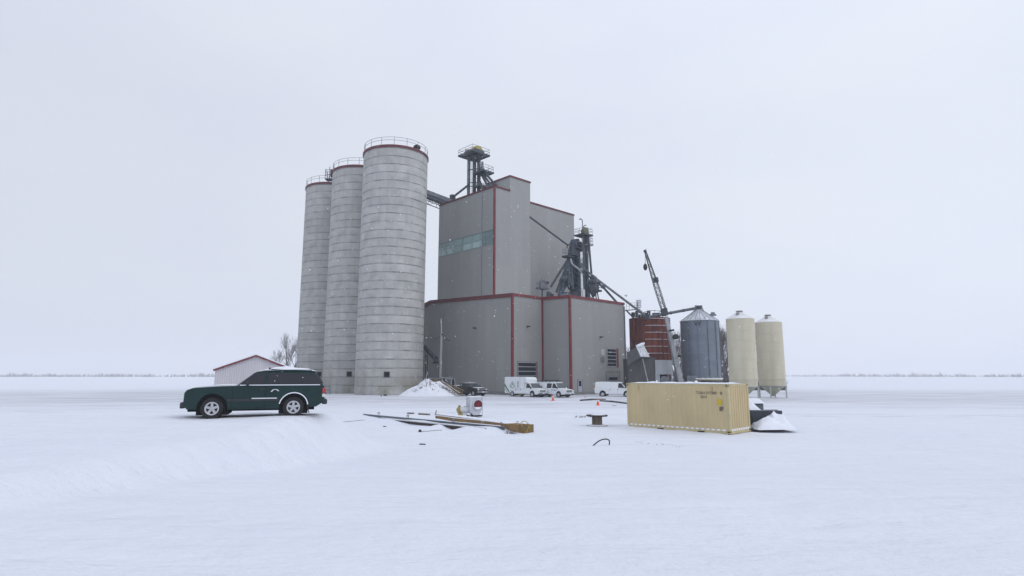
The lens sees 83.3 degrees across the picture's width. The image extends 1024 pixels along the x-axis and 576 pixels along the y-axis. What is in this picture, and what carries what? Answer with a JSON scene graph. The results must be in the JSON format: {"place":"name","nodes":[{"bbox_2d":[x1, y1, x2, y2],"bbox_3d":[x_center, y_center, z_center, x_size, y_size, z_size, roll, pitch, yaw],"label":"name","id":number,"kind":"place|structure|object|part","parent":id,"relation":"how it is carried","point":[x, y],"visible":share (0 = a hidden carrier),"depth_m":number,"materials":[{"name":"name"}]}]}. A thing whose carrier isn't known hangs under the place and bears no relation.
{"place":"outdoors","nodes":[
{"label":"outdoors","id":0,"kind":"place"},
{"bbox_2d":[0,375,1023,575],"bbox_3d":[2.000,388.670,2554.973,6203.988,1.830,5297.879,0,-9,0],"label":"snow ground","id":1,"kind":"structure","parent":0,"point":[850,476],"depth_m":9.65,"materials":[{"name":"white snow"}]},
{"bbox_2d":[212,354,285,384],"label":"gabled shed","id":2,"kind":"structure","parent":1,"relation":"on","point":[238,372],"depth_m":70.62,"materials":[{"name":"white metal"}]},
{"bbox_2d":[180,366,326,418],"bbox_3d":[-9.061,3.693,20.596,4.635,1.776,2.080,3,-9,-20],"label":"green suv","id":3,"kind":"object","parent":1,"relation":"on","point":[288,391],"visible":1,"depth_m":19.92,"materials":[{"name":"paint"}]},
{"bbox_3d":[-8.939,3.132,19.909,0.770,0.380,0.175,3,-9,-20],"label":"window","id":4,"kind":"part","parent":3,"relation":"part of","materials":[{"name":"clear glass"}]},
{"bbox_3d":[-7.661,3.204,20.382,1.760,0.380,0.175,3,-9,-20],"label":"window","id":5,"kind":"part","parent":3,"relation":"part of","materials":[{"name":"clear glass"}]},
{"bbox_2d":[272,350,283,362],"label":"bare tree","id":6,"kind":"object","parent":1,"relation":"on","point":[274,358],"visible":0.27,"depth_m":124.77,"materials":[{"name":"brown plant"}]},
{"bbox_2d":[274,340,297,367],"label":"bare tree","id":7,"kind":"object","parent":1,"relation":"on","point":[287,357],"visible":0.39,"depth_m":117.43,"materials":[{"name":"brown plant"}]},
{"bbox_2d":[279,333,297,365],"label":"bare tree","id":8,"kind":"object","parent":1,"relation":"on","point":[285,345],"visible":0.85,"depth_m":112.22,"materials":[{"name":"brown plant"}]},
{"bbox_2d":[296,175,331,379],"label":"concrete silo","id":9,"kind":"object","parent":1,"relation":"on","point":[313,296],"visible":0.47,"depth_m":109.96,"materials":[{"name":"concrete"}]},
{"bbox_2d":[322,157,362,393],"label":"concrete silo","id":10,"kind":"object","parent":1,"relation":"on","point":[341,309],"visible":0.55,"depth_m":100.51,"materials":[{"name":"concrete"}]},
{"bbox_2d":[354,137,428,394],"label":"concrete silo","id":11,"kind":"object","parent":1,"relation":"on","point":[394,250],"visible":0.98,"depth_m":92.05,"materials":[{"name":"concrete"}]},
{"bbox_2d":[398,377,459,396],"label":"snow heap","id":12,"kind":"object","parent":1,"relation":"on","point":[428,388],"visible":0.9,"depth_m":83.90,"materials":[{"name":"white snow"}]},
{"bbox_2d":[436,379,463,394],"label":"plank pile","id":13,"kind":"object","parent":12,"relation":"on","point":[454,390],"visible":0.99,"depth_m":84.53,"materials":[{"name":"wood"}]},
{"bbox_2d":[423,343,438,377],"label":"loading chute","id":14,"kind":"object","parent":1,"relation":"on","point":[430,353],"visible":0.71,"depth_m":98.11,"materials":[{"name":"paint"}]},
{"bbox_2d":[380,418,485,428],"bbox_3d":[-5.085,8.201,34.635,0.240,0.280,10.273,8,-12,-44],"label":"steel girder","id":15,"kind":"object","parent":1,"relation":"on","point":[452,426],"visible":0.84,"depth_m":34.38,"materials":[{"name":"grey metal"}]},
{"bbox_2d":[363,412,505,429],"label":"steel track beam","id":16,"kind":"structure","parent":1,"relation":"on","point":[439,421],"depth_m":35.73,"materials":[{"name":"grey metal"}]},
{"bbox_2d":[435,320,449,379],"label":"utility pole","id":17,"kind":"object","parent":1,"relation":"on","point":[440,365],"visible":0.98,"depth_m":90.38,"materials":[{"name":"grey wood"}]},
{"bbox_2d":[442,376,455,385],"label":"metal frame crate","id":18,"kind":"object","parent":1,"relation":"on","point":[451,381],"visible":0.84,"depth_m":88.92,"materials":[{"name":"metal"}]},
{"bbox_2d":[456,396,482,416],"bbox_3d":[-3.171,8.829,42.949,1.965,1.485,0.700,5,-10,-28],"label":"centrifugal fan","id":19,"kind":"object","parent":1,"relation":"on","point":[473,407],"visible":1,"depth_m":42.82},
{"bbox_2d":[452,383,487,395],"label":"pickup truck","id":20,"kind":"object","parent":1,"relation":"on","point":[474,389],"visible":0.81,"depth_m":85.98,"materials":[{"name":"black paint"}]},
{"bbox_2d":[435,413,533,433],"bbox_3d":[-2.036,8.151,35.344,0.748,0.722,10.798,6,-10,-33],"label":"long crate","id":21,"kind":"object","parent":1,"relation":"on","point":[519,427],"visible":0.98,"depth_m":33.65,"materials":[{"name":"brown wood"}]},
{"bbox_2d":[0,372,1023,376],"bbox_3d":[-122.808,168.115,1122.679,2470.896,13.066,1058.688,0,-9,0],"label":"distant wood","id":22,"kind":"object","parent":1,"relation":"on","point":[200,374],"visible":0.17,"depth_m":1060.24,"materials":[{"name":"grey plant"}]},
{"bbox_2d":[423,293,625,394],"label":"warehouse block","id":23,"kind":"structure","parent":1,"relation":"on","point":[577,337],"depth_m":93.82,"materials":[{"name":"grey painted metal cladding"},{"name":"red painted metal trim"},{"name":"glass"}]},
{"bbox_2d":[437,175,574,299],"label":"mill tower","id":24,"kind":"structure","parent":23,"relation":"on","point":[500,214],"depth_m":104.79,"materials":[{"name":"grey metal"}]},
{"bbox_2d":[427,190,452,208],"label":"conveyor bridge","id":25,"kind":"structure","parent":24,"relation":"on","point":[433,196],"depth_m":114.16,"materials":[{"name":"grey metal"}]},
{"bbox_2d":[450,144,496,199],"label":"bucket elevator","id":26,"kind":"object","parent":24,"relation":"on","point":[475,154],"visible":0.92,"depth_m":112.32,"materials":[{"name":"grey metal"}]},
{"bbox_2d":[529,216,568,245],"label":"spout pipe","id":27,"kind":"object","parent":24,"relation":"attached to","point":[545,228],"visible":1,"depth_m":106.73,"materials":[{"name":"metal"}]},
{"bbox_2d":[517,361,536,377],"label":"overhead door","id":28,"kind":"structure","parent":23,"relation":"in","point":[524,368],"depth_m":91.21,"materials":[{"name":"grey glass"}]},
{"bbox_2d":[536,279,548,296],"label":"roof duct","id":29,"kind":"object","parent":23,"relation":"on","point":[540,282],"visible":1,"depth_m":105.03,"materials":[{"name":"grey metal"}]},
{"bbox_2d":[550,239,583,295],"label":"bucket elevator","id":30,"kind":"object","parent":23,"relation":"on","point":[572,271],"visible":0.84,"depth_m":106.44,"materials":[{"name":"paint"}]},
{"bbox_2d":[580,269,616,301],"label":"spout pipe","id":31,"kind":"object","parent":30,"relation":"attached to","point":[601,286],"visible":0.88,"depth_m":103.58,"materials":[{"name":"metal"}]},
{"bbox_2d":[560,291,580,295],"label":"dust filter","id":32,"kind":"object","parent":23,"relation":"on","point":[575,293],"visible":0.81,"depth_m":103.13,"materials":[{"name":"metal"}]},
{"bbox_2d":[577,379,582,394],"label":"door","id":33,"kind":"structure","parent":23,"relation":"in","point":[579,381],"depth_m":90.50,"materials":[{"name":"white metal"}]},
{"bbox_2d":[581,289,584,296],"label":"exhaust stack","id":34,"kind":"object","parent":23,"relation":"on","point":[582,292],"visible":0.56,"depth_m":102.43,"materials":[{"name":"silver metal"}]},
{"bbox_2d":[574,218,593,296],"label":"bucket elevator","id":35,"kind":"object","parent":23,"relation":"on","point":[584,235],"visible":0.95,"depth_m":106.85,"materials":[{"name":"grey metal"}]},
{"bbox_2d":[579,264,644,315],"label":"spout pipe","id":36,"kind":"object","parent":35,"relation":"attached to","point":[613,291],"visible":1,"depth_m":103.34,"materials":[{"name":"grey metal"}]},
{"bbox_2d":[587,275,601,298],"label":"cyclone cleaner","id":37,"kind":"object","parent":36,"relation":"attached to","point":[593,288],"visible":0.95,"depth_m":103.82,"materials":[{"name":"paint"}]},
{"bbox_2d":[625,300,640,318],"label":"ladder cage","id":38,"kind":"object","parent":36,"relation":"attached to","point":[637,305],"visible":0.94,"depth_m":104.94,"materials":[{"name":"metal"}]},
{"bbox_2d":[606,348,618,366],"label":"vent","id":39,"kind":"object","parent":23,"relation":"in","point":[612,353],"depth_m":97.09,"materials":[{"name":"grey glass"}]},
{"bbox_2d":[608,376,618,381],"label":"overhead door","id":40,"kind":"structure","parent":23,"relation":"in","point":[610,378],"depth_m":96.52,"materials":[{"name":"grey metal"}]},
{"bbox_2d":[504,377,547,396],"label":"box truck","id":41,"kind":"object","parent":1,"relation":"on","point":[521,386],"visible":0.99,"depth_m":82.07,"materials":[{"name":"white paint"}]},
{"bbox_2d":[537,380,573,397],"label":"work van","id":42,"kind":"object","parent":1,"relation":"on","point":[559,389],"visible":0.81,"depth_m":80.67,"materials":[{"name":"white paint"}]},
{"bbox_2d":[580,399,605,400],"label":"ground pipe","id":43,"kind":"object","parent":1,"relation":"on","point":[591,399],"visible":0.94,"depth_m":69.16,"materials":[{"name":"black plastic"}]},
{"bbox_2d":[586,414,607,426],"bbox_3d":[5.124,7.998,34.692,1.280,0.760,1.280,3,-9,-17],"label":"cable reel","id":44,"kind":"object","parent":1,"relation":"on","point":[596,420],"visible":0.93,"depth_m":34.41,"materials":[{"name":"brown wood"}]},
{"bbox_2d":[594,382,626,396],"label":"cargo van","id":45,"kind":"object","parent":1,"relation":"on","point":[602,389],"visible":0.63,"depth_m":82.48,"materials":[{"name":"white paint"}]},
{"bbox_2d":[599,400,626,403],"bbox_3d":[11.301,12.676,64.094,0.368,0.250,5.553,3,-9,-22],"label":"ground pipe","id":46,"kind":"object","parent":1,"relation":"on","point":[613,401],"visible":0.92,"depth_m":64.18,"materials":[{"name":"black plastic"}]},
{"bbox_2d":[623,358,672,385],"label":"receiving shed","id":47,"kind":"structure","parent":1,"relation":"on","point":[659,370],"depth_m":91.05,"materials":[{"name":"grey metal"}]},
{"bbox_2d":[627,343,654,381],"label":"tilted hood","id":48,"kind":"object","parent":47,"relation":"on","point":[638,353],"visible":0.97,"depth_m":90.38,"materials":[{"name":"metal"}]},
{"bbox_2d":[629,310,671,381],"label":"red bin","id":49,"kind":"object","parent":1,"relation":"on","point":[651,334],"visible":0.6,"depth_m":104.69,"materials":[{"name":"metal"}]},
{"bbox_2d":[643,250,700,381],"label":"mobile crane","id":50,"kind":"object","parent":1,"relation":"on","point":[675,359],"visible":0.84,"depth_m":97.36,"materials":[{"name":"paint"}]},
{"bbox_2d":[672,340,681,378],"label":"bare tree","id":51,"kind":"object","parent":1,"relation":"on","point":[679,353],"visible":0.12,"depth_m":121.46,"materials":[{"name":"brown plant"}]},
{"bbox_2d":[672,331,681,372],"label":"bare tree","id":52,"kind":"object","parent":1,"relation":"on","point":[678,339],"visible":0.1,"depth_m":136.61,"materials":[{"name":"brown plant"}]},
{"bbox_2d":[626,380,750,434],"bbox_3d":[9.766,6.624,32.366,6.156,2.860,2.531,-8,-12,44],"label":"shipping container","id":53,"kind":"object","parent":1,"relation":"on","point":[714,407],"visible":0.98,"depth_m":30.98,"materials":[{"name":"beige metal"}]},
{"bbox_2d":[680,305,723,382],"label":"steel grain bin","id":54,"kind":"object","parent":1,"relation":"on","point":[700,344],"visible":0.89,"depth_m":97.08,"materials":[{"name":"grey metal"}]},
{"bbox_2d":[643,307,696,319],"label":"transfer pipe","id":55,"kind":"object","parent":54,"relation":"attached to","point":[646,317],"visible":0.99,"depth_m":102.00,"materials":[{"name":"grey metal"}]},
{"bbox_2d":[717,340,726,382],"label":"bare tree","id":56,"kind":"object","parent":1,"relation":"on","point":[723,355],"visible":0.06,"depth_m":120.48,"materials":[{"name":"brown plant"}]},
{"bbox_2d":[719,324,726,364],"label":"bare tree","id":57,"kind":"object","parent":1,"relation":"on","point":[722,338],"visible":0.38,"depth_m":126.17,"materials":[{"name":"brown plant"}]},
{"bbox_2d":[720,345,727,381],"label":"bare tree","id":58,"kind":"object","parent":1,"relation":"on","point":[725,360],"visible":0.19,"depth_m":123.04,"materials":[{"name":"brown plant"}]},
{"bbox_2d":[720,331,728,381],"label":"bare tree","id":59,"kind":"object","parent":1,"relation":"on","point":[726,374],"visible":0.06,"depth_m":127.57,"materials":[{"name":"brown plant"}]},
{"bbox_2d":[721,330,728,382],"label":"bare tree","id":60,"kind":"object","parent":1,"relation":"on","point":[724,365],"visible":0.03,"depth_m":130.45,"materials":[{"name":"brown plant"}]},
{"bbox_2d":[725,310,758,398],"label":"cream silo","id":61,"kind":"object","parent":1,"relation":"on","point":[742,354],"visible":0.81,"depth_m":73.28,"materials":[{"name":"metal"}]},
{"bbox_2d":[755,314,787,397],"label":"cream silo","id":62,"kind":"object","parent":1,"relation":"on","point":[771,363],"visible":0.96,"depth_m":78.22,"materials":[{"name":"metal"}]},
{"bbox_2d":[749,398,797,429],"bbox_3d":[14.249,7.198,33.336,2.670,1.736,3.700,1,-9,-8],"label":"snowed in trailer","id":63,"kind":"object","parent":1,"relation":"on","point":[761,418],"visible":0.66,"depth_m":32.14,"materials":[{"name":"paint"}]},
{"bbox_2d":[224,101,799,403],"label":"falling snow","id":64,"kind":"structure","parent":0,"point":[505,246],"depth_m":16.70,"materials":[{"name":"white snow"}]},
{"bbox_2d":[0,0,1023,375],"label":"sky","id":65,"kind":"structure","parent":0,"point":[898,125],"materials":[{"name":"white"}]}
]}

